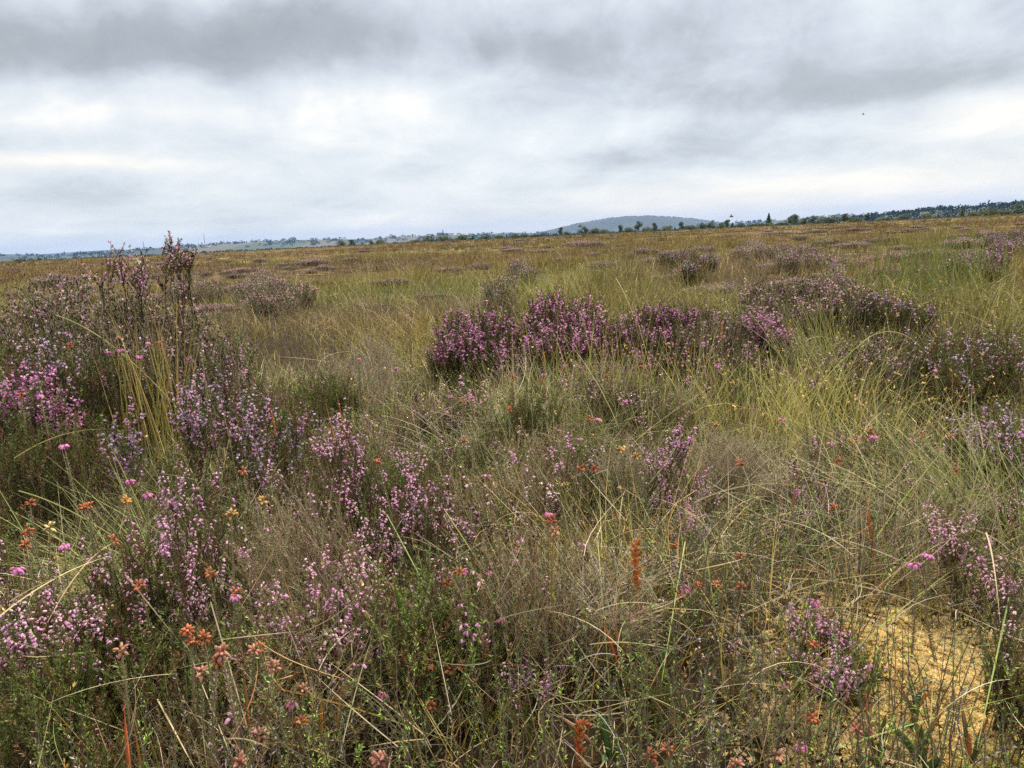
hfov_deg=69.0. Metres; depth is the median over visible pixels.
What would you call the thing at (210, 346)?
heather shrub
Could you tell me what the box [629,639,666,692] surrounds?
bog asphodel leaves
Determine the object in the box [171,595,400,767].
heath shrub
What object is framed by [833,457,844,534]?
cross leaved heath
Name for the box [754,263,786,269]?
heather clump
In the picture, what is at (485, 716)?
heather shrub
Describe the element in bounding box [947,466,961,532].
cross leaved heath
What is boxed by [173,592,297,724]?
heath shrub
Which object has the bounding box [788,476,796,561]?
bog asphodel leaves
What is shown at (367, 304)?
heather clump
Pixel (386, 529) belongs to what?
heath shrub
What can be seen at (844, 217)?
birch tree
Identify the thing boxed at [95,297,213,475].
rush tuft
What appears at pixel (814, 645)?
cross leaved heath
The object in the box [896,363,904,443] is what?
cross leaved heath
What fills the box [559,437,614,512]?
heath shrub
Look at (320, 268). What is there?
heather clump
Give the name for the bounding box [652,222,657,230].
birch tree
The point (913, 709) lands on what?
bog asphodel leaves
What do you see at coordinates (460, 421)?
heath shrub
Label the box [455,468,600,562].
heath shrub
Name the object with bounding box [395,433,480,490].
heath shrub
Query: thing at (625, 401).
cross leaved heath
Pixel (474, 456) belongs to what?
heather shrub
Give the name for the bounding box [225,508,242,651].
cross leaved heath
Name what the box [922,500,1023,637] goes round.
heather shrub
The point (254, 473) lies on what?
heath shrub
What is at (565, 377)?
cross leaved heath
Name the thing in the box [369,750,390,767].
cross leaved heath
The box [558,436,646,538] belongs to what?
heath shrub
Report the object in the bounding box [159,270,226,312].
heather shrub
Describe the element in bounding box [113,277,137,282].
heather clump
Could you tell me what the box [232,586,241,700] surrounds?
cross leaved heath
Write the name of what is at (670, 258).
heather shrub
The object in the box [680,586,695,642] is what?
cross leaved heath
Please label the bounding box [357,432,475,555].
heath shrub
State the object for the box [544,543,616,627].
heather shrub
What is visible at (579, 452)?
heath shrub
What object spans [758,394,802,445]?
heath shrub
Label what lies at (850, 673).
heather shrub
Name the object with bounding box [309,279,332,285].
heather clump
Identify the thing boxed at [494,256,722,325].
grass tuft
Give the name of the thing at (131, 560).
heather shrub
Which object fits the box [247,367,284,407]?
heath shrub
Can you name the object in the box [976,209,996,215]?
willow shrub
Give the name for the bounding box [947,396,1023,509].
heather shrub
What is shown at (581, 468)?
cross leaved heath
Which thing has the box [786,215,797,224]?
oak tree
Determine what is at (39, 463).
heather shrub
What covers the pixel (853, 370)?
grass tuft
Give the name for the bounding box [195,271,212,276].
heather clump
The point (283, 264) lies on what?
heather clump
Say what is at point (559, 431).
heath shrub
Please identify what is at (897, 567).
grass tuft
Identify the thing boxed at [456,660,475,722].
cross leaved heath
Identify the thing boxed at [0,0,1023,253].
sky
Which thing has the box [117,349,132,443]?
cross leaved heath
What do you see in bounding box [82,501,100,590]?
cross leaved heath
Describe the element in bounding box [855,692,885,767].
bog asphodel leaves
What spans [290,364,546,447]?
grass tuft
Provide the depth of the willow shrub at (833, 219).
357.74 m
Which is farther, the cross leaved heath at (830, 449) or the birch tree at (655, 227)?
the birch tree at (655, 227)
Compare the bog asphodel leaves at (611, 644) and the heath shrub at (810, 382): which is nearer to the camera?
the bog asphodel leaves at (611, 644)
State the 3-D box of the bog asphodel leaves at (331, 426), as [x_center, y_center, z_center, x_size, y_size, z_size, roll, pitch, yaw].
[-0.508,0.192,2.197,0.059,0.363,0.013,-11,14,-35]
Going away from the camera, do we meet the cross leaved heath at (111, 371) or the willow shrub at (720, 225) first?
the cross leaved heath at (111, 371)
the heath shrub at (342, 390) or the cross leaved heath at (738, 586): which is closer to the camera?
the cross leaved heath at (738, 586)
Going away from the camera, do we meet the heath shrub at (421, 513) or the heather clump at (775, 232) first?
the heath shrub at (421, 513)
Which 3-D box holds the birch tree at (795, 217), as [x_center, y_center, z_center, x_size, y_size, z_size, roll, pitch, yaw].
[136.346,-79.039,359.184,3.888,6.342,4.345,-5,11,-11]
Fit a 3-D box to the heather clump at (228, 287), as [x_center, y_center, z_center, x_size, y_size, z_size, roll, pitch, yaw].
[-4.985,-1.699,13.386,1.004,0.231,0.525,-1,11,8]
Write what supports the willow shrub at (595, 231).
on the ground at (280, 363)
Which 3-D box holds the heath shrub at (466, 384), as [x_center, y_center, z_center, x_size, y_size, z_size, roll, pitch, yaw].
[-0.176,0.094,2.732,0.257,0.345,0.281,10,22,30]
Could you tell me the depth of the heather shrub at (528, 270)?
11.87 m
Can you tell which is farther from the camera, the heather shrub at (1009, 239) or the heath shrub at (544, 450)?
the heather shrub at (1009, 239)
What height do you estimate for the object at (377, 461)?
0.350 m
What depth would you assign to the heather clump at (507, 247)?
43.01 m
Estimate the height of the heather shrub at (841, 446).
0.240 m
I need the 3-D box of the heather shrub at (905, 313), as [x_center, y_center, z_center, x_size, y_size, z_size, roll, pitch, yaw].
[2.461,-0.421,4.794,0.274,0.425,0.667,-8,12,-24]
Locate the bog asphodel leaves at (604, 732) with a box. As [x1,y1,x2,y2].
[554,713,621,762]
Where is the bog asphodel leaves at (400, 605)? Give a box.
[392,576,438,695]
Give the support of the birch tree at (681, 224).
on the ground at (280, 363)
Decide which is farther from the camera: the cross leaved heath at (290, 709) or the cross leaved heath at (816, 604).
the cross leaved heath at (816, 604)
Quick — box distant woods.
[0,199,1023,261]
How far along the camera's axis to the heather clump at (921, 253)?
13.82 m
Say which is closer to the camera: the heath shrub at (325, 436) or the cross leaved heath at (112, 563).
the cross leaved heath at (112, 563)
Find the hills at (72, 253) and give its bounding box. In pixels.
[5,250,126,255]
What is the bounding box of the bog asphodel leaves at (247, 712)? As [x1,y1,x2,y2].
[243,670,255,762]
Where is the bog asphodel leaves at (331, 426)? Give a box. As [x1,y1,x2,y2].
[325,393,350,471]
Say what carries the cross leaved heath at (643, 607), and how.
on the ground at (280, 363)
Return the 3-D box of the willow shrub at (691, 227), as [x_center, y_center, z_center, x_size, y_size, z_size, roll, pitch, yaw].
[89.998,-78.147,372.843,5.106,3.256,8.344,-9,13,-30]
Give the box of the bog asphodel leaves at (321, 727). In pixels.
[318,696,339,767]
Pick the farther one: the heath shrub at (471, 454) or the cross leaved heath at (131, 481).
the heath shrub at (471, 454)
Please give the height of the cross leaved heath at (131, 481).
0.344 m
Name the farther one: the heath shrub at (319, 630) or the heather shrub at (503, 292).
the heather shrub at (503, 292)
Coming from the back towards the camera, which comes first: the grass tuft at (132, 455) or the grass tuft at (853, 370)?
the grass tuft at (853, 370)
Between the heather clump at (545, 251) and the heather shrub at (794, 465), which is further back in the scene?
the heather clump at (545, 251)
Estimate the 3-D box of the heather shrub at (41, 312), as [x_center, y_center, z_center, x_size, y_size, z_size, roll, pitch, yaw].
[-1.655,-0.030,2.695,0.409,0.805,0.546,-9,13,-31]
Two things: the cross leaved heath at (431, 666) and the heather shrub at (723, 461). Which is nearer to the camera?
the cross leaved heath at (431, 666)
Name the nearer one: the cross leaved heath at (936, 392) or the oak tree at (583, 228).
the cross leaved heath at (936, 392)
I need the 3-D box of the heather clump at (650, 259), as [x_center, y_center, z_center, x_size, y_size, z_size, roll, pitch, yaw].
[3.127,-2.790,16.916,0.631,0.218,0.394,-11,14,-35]
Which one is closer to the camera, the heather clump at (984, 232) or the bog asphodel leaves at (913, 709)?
the bog asphodel leaves at (913, 709)
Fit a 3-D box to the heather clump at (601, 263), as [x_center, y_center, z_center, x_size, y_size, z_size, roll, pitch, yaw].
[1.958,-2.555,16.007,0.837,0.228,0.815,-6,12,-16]
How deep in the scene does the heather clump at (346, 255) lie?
41.49 m
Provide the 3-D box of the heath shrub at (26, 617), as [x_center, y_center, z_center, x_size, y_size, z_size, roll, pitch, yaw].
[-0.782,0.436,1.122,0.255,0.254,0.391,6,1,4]
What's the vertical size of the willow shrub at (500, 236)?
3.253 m
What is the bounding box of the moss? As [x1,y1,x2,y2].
[0,437,1023,767]
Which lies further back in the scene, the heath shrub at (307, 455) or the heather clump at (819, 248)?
the heather clump at (819, 248)
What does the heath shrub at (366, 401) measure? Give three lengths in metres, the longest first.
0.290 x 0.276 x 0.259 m
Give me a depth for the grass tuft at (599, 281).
9.31 m
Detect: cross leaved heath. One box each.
[9,567,39,655]
[15,392,34,477]
[19,538,48,645]
[20,524,60,628]
[24,498,47,609]
[36,394,76,563]
[43,521,57,648]
[58,444,86,565]
[58,543,76,640]
[66,342,89,466]
[77,503,113,602]
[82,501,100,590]
[105,351,126,458]
[107,534,119,630]
[112,642,132,767]
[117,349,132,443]
[120,495,158,644]
[125,479,134,554]
[133,579,162,714]
[135,355,147,464]
[142,492,152,586]
[145,341,171,456]
[156,341,173,459]
[179,623,203,761]
[185,636,204,756]
[193,665,210,767]
[197,629,219,760]
[204,566,226,680]
[209,656,224,767]
[212,642,242,766]
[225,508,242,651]
[229,594,249,691]
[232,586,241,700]
[233,750,248,767]
[237,466,263,606]
[246,643,260,751]
[248,726,266,766]
[255,642,274,728]
[257,495,291,696]
[265,657,280,767]
[283,700,298,767]
[293,714,318,767]
[297,682,309,767]
[357,358,362,422]
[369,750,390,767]
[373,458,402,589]
[378,690,398,742]
[394,367,398,427]
[406,314,411,382]
[424,657,440,727]
[424,699,442,754]
[442,578,452,611]
[444,664,457,710]
[453,567,464,676]
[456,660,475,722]
[460,396,467,449]
[460,439,469,488]
[460,568,467,592]
[468,396,476,444]
[475,586,484,606]
[484,571,491,615]
[498,617,506,683]
[507,406,512,456]
[508,375,516,402]
[544,512,552,583]
[545,513,560,692]
[548,526,566,685]
[560,367,565,415]
[560,482,569,529]
[562,364,567,405]
[571,719,591,746]
[577,464,585,510]
[583,415,594,447]
[591,463,599,549]
[594,418,600,454]
[616,446,629,531]
[618,399,627,439]
[625,613,639,668]
[632,452,640,537]
[639,605,649,665]
[643,747,656,767]
[660,740,673,766]
[664,541,677,598]
[676,591,685,648]
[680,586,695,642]
[683,581,704,636]
[685,348,689,397]
[711,580,721,631]
[712,421,719,476]
[715,365,719,405]
[723,552,745,605]
[728,757,743,767]
[730,581,746,639]
[735,458,744,537]
[770,748,785,767]
[776,418,785,472]
[780,681,790,725]
[793,489,804,533]
[795,742,807,767]
[805,711,820,767]
[806,640,818,704]
[808,598,820,670]
[826,442,834,479]
[829,503,844,583]
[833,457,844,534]
[846,440,855,493]
[849,722,866,767]
[853,713,866,767]
[860,435,872,495]
[866,428,874,468]
[868,435,878,505]
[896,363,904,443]
[908,431,925,491]
[908,562,921,658]
[909,438,919,493]
[921,553,938,663]
[932,370,939,428]
[938,433,955,505]
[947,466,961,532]
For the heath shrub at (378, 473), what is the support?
on the ground at (280, 363)
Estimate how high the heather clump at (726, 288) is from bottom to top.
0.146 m
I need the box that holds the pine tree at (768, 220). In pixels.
[766,213,771,224]
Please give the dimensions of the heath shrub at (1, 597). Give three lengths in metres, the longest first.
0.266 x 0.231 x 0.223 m
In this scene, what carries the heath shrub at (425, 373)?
on the ground at (280, 363)
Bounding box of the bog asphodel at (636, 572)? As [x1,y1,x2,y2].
[631,537,640,663]
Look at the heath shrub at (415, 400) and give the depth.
3.24 m
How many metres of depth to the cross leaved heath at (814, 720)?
0.89 m
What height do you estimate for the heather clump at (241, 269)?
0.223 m
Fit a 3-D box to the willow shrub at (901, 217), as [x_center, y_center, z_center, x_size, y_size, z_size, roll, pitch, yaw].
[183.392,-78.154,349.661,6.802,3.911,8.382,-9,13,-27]
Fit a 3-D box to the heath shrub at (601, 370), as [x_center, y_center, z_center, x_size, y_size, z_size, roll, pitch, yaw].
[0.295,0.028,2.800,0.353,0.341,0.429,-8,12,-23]
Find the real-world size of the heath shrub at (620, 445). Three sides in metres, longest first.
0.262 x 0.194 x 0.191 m
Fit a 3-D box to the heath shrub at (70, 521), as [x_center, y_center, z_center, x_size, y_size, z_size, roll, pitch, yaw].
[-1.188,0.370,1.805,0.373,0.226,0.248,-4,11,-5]
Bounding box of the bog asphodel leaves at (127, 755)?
[124,707,141,767]
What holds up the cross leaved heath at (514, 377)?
on the ground at (280, 363)
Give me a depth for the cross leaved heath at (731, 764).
0.84 m
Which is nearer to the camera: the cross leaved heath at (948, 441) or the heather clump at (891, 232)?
the cross leaved heath at (948, 441)
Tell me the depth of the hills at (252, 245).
3403.47 m
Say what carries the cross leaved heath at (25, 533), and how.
on the ground at (280, 363)
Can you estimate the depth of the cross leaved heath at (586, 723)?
0.96 m
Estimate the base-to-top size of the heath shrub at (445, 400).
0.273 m
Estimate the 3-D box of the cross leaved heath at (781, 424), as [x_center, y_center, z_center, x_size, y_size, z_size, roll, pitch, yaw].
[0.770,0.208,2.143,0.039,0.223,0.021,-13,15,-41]
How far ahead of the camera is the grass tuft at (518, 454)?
2.05 m
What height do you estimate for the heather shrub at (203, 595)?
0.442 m
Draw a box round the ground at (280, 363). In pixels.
[0,215,1023,767]
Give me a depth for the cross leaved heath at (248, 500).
1.32 m
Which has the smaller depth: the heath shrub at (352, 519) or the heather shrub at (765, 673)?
the heather shrub at (765, 673)
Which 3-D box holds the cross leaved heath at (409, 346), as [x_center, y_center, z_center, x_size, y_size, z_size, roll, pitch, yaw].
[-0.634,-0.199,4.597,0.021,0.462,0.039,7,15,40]
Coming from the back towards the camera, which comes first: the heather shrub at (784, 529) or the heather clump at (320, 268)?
the heather clump at (320, 268)
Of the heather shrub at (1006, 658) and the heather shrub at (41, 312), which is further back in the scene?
the heather shrub at (41, 312)
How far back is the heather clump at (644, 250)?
23.88 m
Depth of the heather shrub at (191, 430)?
1.97 m
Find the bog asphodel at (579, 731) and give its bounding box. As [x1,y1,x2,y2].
[574,718,586,767]
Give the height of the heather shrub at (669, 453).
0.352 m
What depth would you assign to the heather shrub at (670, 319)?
3.93 m
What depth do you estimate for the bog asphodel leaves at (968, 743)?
0.91 m
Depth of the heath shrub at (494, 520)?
1.58 m
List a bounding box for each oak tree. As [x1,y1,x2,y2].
[578,224,588,233]
[634,221,642,230]
[707,220,717,228]
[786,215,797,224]
[801,217,809,223]
[808,215,818,222]
[1010,203,1023,214]
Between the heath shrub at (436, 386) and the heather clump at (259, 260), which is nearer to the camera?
the heath shrub at (436, 386)
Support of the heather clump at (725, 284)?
on the ground at (280, 363)
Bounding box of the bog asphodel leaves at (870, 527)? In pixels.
[866,499,880,586]
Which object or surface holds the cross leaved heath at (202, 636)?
on the ground at (280, 363)
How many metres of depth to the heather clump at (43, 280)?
16.75 m
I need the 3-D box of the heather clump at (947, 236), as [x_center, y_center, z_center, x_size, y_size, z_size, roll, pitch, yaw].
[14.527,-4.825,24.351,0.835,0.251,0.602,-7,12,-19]
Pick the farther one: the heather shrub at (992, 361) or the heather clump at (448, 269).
the heather clump at (448, 269)
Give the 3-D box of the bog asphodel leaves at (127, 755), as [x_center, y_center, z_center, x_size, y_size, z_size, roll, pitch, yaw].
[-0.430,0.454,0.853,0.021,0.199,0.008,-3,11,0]
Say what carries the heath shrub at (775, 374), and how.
on the ground at (280, 363)
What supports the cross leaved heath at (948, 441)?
on the ground at (280, 363)
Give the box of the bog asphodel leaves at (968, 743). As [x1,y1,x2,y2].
[961,699,989,763]
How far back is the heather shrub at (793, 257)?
12.02 m
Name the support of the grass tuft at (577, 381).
on the ground at (280, 363)
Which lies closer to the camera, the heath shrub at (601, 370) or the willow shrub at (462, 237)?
the heath shrub at (601, 370)
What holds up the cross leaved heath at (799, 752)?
on the ground at (280, 363)
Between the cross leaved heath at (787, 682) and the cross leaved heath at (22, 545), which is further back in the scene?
the cross leaved heath at (22, 545)
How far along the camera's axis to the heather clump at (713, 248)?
22.48 m
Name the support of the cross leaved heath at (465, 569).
on the ground at (280, 363)
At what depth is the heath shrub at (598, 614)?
1.17 m
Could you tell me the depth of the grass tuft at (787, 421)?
2.37 m
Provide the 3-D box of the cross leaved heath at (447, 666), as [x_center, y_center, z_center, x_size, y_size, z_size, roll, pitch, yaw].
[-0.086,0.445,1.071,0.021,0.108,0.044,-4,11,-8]
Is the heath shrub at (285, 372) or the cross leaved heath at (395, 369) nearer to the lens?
the cross leaved heath at (395, 369)
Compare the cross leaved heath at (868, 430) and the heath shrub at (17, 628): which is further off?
the cross leaved heath at (868, 430)
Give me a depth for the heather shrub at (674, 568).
1.35 m
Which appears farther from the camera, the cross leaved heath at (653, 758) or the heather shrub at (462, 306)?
the heather shrub at (462, 306)
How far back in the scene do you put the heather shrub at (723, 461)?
1.77 m
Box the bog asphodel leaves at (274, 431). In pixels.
[266,392,286,481]
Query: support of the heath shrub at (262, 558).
on the ground at (280, 363)
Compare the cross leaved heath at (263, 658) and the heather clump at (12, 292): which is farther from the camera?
the heather clump at (12, 292)
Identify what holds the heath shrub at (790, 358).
on the ground at (280, 363)
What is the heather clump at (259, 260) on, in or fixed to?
on the ground at (280, 363)
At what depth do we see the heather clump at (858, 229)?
52.30 m
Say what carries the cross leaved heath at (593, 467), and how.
on the ground at (280, 363)
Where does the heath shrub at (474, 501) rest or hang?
on the ground at (280, 363)
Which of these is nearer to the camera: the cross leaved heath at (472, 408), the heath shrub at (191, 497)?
the heath shrub at (191, 497)
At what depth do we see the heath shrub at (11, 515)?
1.71 m
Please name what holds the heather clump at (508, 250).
on the ground at (280, 363)
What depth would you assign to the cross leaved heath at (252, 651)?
0.94 m
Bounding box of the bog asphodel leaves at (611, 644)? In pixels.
[603,620,628,690]
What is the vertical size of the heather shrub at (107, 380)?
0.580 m
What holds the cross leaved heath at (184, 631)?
on the ground at (280, 363)
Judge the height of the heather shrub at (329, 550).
0.452 m
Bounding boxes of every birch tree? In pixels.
[558,227,562,235]
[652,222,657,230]
[678,221,683,228]
[724,219,730,226]
[792,214,798,223]
[840,213,852,221]
[959,210,965,216]
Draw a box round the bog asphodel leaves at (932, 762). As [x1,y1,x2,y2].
[886,705,947,767]
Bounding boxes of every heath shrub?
[0,471,70,580]
[0,476,65,586]
[0,539,46,609]
[0,557,152,710]
[0,573,60,646]
[0,574,91,742]
[0,581,69,700]
[3,508,98,577]
[4,498,105,541]
[25,543,187,638]
[49,481,98,542]
[65,577,280,767]
[80,422,152,465]
[81,478,221,583]
[82,461,153,509]
[88,511,178,552]
[97,477,181,537]
[125,413,177,463]
[133,446,206,511]
[144,448,205,490]
[148,476,218,535]
[151,420,229,484]
[169,593,263,660]
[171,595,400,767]
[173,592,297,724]
[185,469,264,530]
[193,516,347,663]
[196,500,365,625]
[198,384,293,451]
[206,486,318,565]
[219,439,302,505]
[223,599,324,664]
[228,445,291,500]
[244,374,291,414]
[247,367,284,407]
[251,466,319,519]
[256,364,304,396]
[259,534,333,594]
[262,360,306,385]
[265,513,329,555]
[266,446,354,506]
[282,412,349,481]
[283,357,371,434]
[294,589,381,701]
[301,486,403,555]
[302,412,412,472]
[302,443,398,513]
[304,420,358,471]
[309,417,402,463]
[329,437,412,540]
[332,406,392,448]
[333,383,377,424]
[336,410,391,457]
[340,540,516,728]
[344,497,421,575]
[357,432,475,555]
[363,545,557,710]
[370,375,426,423]
[373,403,421,447]
[379,455,527,541]
[385,476,467,548]
[389,386,481,454]
[391,476,481,566]
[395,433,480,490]
[397,393,443,420]
[410,395,493,447]
[413,358,473,392]
[414,368,464,402]
[423,534,522,614]
[424,446,562,557]
[427,518,602,695]
[430,439,496,476]
[433,387,484,418]
[434,358,499,435]
[442,393,483,446]
[454,468,573,565]
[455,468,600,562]
[463,426,538,480]
[467,468,522,505]
[469,371,568,454]
[477,503,627,616]
[483,465,592,525]
[490,418,598,477]
[498,522,689,680]
[502,441,593,516]
[513,409,594,453]
[516,416,580,460]
[532,430,627,529]
[547,346,638,423]
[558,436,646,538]
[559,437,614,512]
[560,366,656,440]
[565,427,592,460]
[601,427,675,472]
[611,420,672,465]
[614,369,685,427]
[616,385,697,450]
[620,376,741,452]
[622,363,697,404]
[627,380,700,442]
[643,393,698,455]
[655,371,713,415]
[660,336,724,385]
[675,413,722,448]
[680,335,713,384]
[681,369,729,414]
[701,392,750,432]
[703,362,759,394]
[709,364,795,444]
[712,398,775,455]
[754,357,842,427]
[754,360,803,398]
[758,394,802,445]
[769,341,825,390]
[793,337,833,363]
[808,379,857,436]
[835,392,891,437]
[898,380,982,437]
[927,370,1003,417]
[958,421,1023,480]
[964,390,1023,432]
[990,398,1023,434]
[1016,354,1023,393]
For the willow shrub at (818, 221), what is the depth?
377.46 m
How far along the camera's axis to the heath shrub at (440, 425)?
2.61 m
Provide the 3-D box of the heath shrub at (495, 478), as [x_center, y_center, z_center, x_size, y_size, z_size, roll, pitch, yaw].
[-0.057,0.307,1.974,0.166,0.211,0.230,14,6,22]
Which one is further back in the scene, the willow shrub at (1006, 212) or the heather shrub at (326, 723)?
the willow shrub at (1006, 212)
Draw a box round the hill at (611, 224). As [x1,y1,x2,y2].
[537,216,719,233]
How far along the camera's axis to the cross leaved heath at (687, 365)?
2.97 m
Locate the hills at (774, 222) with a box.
[672,214,870,228]
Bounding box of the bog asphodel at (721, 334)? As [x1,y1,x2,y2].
[721,322,723,352]
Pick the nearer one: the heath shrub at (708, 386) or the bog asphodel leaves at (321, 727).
the bog asphodel leaves at (321, 727)
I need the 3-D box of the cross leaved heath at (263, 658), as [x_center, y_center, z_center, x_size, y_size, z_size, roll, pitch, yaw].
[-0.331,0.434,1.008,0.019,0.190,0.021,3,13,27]
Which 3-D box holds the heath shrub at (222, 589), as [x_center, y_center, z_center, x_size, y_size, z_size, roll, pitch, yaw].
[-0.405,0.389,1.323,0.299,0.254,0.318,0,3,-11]
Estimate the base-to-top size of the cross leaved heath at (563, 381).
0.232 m
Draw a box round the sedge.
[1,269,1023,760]
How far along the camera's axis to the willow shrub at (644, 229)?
405.59 m
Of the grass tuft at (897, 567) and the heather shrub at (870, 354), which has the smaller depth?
the grass tuft at (897, 567)
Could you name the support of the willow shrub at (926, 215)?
on the ground at (280, 363)
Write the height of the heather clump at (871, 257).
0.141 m
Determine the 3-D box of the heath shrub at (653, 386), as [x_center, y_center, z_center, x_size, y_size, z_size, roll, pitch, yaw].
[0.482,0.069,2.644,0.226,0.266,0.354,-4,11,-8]
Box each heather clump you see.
[0,289,38,299]
[2,267,23,270]
[23,273,83,289]
[67,291,111,298]
[109,294,176,306]
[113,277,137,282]
[133,274,163,279]
[174,279,231,287]
[179,303,238,314]
[191,311,231,322]
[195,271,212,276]
[217,269,239,275]
[221,284,250,295]
[225,273,246,278]
[229,267,256,272]
[252,258,269,262]
[274,262,293,266]
[280,266,296,270]
[292,258,329,266]
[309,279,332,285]
[311,265,337,271]
[337,253,362,257]
[338,257,359,261]
[352,302,387,309]
[368,277,413,286]
[411,292,449,299]
[431,266,464,272]
[465,263,492,269]
[498,246,520,249]
[499,248,522,251]
[526,249,558,253]
[561,240,586,247]
[566,240,607,248]
[581,251,601,257]
[586,261,620,269]
[620,253,638,258]
[632,247,660,254]
[638,257,657,265]
[649,273,680,279]
[657,250,674,255]
[675,285,743,295]
[689,246,719,253]
[706,282,739,292]
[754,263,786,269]
[762,231,787,234]
[764,277,817,287]
[789,234,807,240]
[801,229,828,232]
[807,247,825,251]
[809,273,825,279]
[811,239,846,244]
[818,257,862,265]
[830,241,873,248]
[835,277,859,287]
[836,259,872,270]
[845,228,872,230]
[858,237,884,242]
[862,266,898,279]
[865,255,880,261]
[879,249,940,260]
[881,231,907,233]
[882,251,910,262]
[884,263,946,280]
[886,228,916,232]
[889,245,910,249]
[935,236,986,249]
[935,248,960,259]
[945,233,969,239]
[975,229,1000,237]
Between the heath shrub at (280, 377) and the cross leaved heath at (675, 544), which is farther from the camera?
the heath shrub at (280, 377)
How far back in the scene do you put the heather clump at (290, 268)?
27.02 m
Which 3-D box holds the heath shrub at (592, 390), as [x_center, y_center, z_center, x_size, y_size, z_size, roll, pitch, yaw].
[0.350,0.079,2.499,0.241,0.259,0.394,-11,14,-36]
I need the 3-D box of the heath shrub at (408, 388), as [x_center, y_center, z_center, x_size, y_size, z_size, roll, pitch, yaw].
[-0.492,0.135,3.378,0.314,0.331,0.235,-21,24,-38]
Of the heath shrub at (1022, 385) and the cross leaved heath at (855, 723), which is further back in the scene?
the heath shrub at (1022, 385)
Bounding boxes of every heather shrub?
[0,261,111,438]
[0,311,96,468]
[0,359,85,507]
[0,397,126,575]
[0,544,164,723]
[0,584,136,767]
[0,631,133,767]
[12,697,138,767]
[46,331,192,473]
[53,274,213,456]
[64,512,186,705]
[86,240,157,419]
[86,627,268,767]
[94,397,146,510]
[146,435,240,695]
[149,308,261,471]
[156,231,207,453]
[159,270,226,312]
[166,372,276,530]
[167,343,241,485]
[197,478,290,641]
[200,527,418,697]
[208,726,280,767]
[225,382,310,526]
[227,268,318,324]
[227,395,399,627]
[242,363,339,469]
[260,662,477,767]
[302,326,404,423]
[364,437,461,593]
[391,662,549,764]
[410,522,513,597]
[424,300,529,401]
[431,417,515,554]
[452,290,484,325]
[465,639,579,715]
[470,575,542,664]
[475,284,628,408]
[479,269,522,332]
[506,420,656,503]
[507,258,537,291]
[511,431,665,543]
[516,596,589,659]
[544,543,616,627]
[550,489,603,552]
[588,498,630,573]
[592,296,718,388]
[594,593,708,740]
[629,414,739,533]
[639,548,694,612]
[650,460,741,541]
[654,502,706,550]
[656,248,719,287]
[661,620,756,723]
[669,304,782,396]
[681,413,804,530]
[699,625,838,756]
[726,592,869,667]
[727,237,776,264]
[736,271,818,332]
[738,304,801,376]
[757,456,852,531]
[765,241,828,278]
[767,627,894,716]
[769,480,852,561]
[774,255,876,340]
[804,333,925,417]
[804,417,909,490]
[851,284,938,352]
[858,453,952,551]
[878,320,1023,428]
[903,408,989,493]
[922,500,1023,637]
[944,471,1023,575]
[946,246,1015,287]
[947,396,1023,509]
[974,561,1023,764]
[976,227,1023,261]
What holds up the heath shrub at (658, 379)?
on the ground at (280, 363)
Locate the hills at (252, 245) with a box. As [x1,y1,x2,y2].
[0,232,569,261]
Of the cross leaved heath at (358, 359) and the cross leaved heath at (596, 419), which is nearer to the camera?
the cross leaved heath at (596, 419)
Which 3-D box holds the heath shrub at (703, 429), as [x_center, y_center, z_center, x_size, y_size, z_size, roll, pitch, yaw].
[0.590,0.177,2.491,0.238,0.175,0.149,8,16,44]
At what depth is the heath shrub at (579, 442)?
2.23 m
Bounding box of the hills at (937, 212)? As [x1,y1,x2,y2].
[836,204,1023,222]
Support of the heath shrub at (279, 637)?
on the ground at (280, 363)
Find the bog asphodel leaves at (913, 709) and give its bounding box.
[893,684,931,731]
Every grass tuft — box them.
[0,442,218,633]
[0,467,205,647]
[36,400,339,565]
[49,411,186,512]
[239,341,398,417]
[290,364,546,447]
[368,406,645,510]
[439,335,775,436]
[481,282,910,474]
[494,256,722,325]
[553,260,676,305]
[635,346,971,487]
[690,331,1010,446]
[726,417,1023,647]
[735,278,866,395]
[746,366,1023,613]
[767,349,1023,602]
[772,343,931,418]
[815,205,1023,310]
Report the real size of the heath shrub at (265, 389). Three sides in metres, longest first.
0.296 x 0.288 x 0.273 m
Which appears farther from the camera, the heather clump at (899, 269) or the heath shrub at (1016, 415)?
the heather clump at (899, 269)
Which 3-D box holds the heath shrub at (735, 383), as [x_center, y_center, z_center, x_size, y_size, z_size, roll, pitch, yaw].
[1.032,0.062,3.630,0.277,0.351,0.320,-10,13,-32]
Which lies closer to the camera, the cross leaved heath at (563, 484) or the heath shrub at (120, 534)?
the cross leaved heath at (563, 484)
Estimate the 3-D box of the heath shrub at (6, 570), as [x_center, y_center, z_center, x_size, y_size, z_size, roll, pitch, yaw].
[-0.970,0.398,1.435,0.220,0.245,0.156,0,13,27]
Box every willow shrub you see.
[376,239,385,244]
[436,235,452,240]
[456,233,470,239]
[479,235,490,238]
[493,234,503,238]
[587,228,600,233]
[623,227,633,232]
[641,226,651,231]
[660,225,671,230]
[684,225,699,229]
[718,222,725,228]
[777,221,789,225]
[816,216,831,223]
[820,216,845,222]
[842,217,861,221]
[874,216,891,220]
[896,214,910,219]
[922,213,934,218]
[966,211,978,216]
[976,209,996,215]
[998,209,1012,214]
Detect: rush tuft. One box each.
[58,411,259,598]
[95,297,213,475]

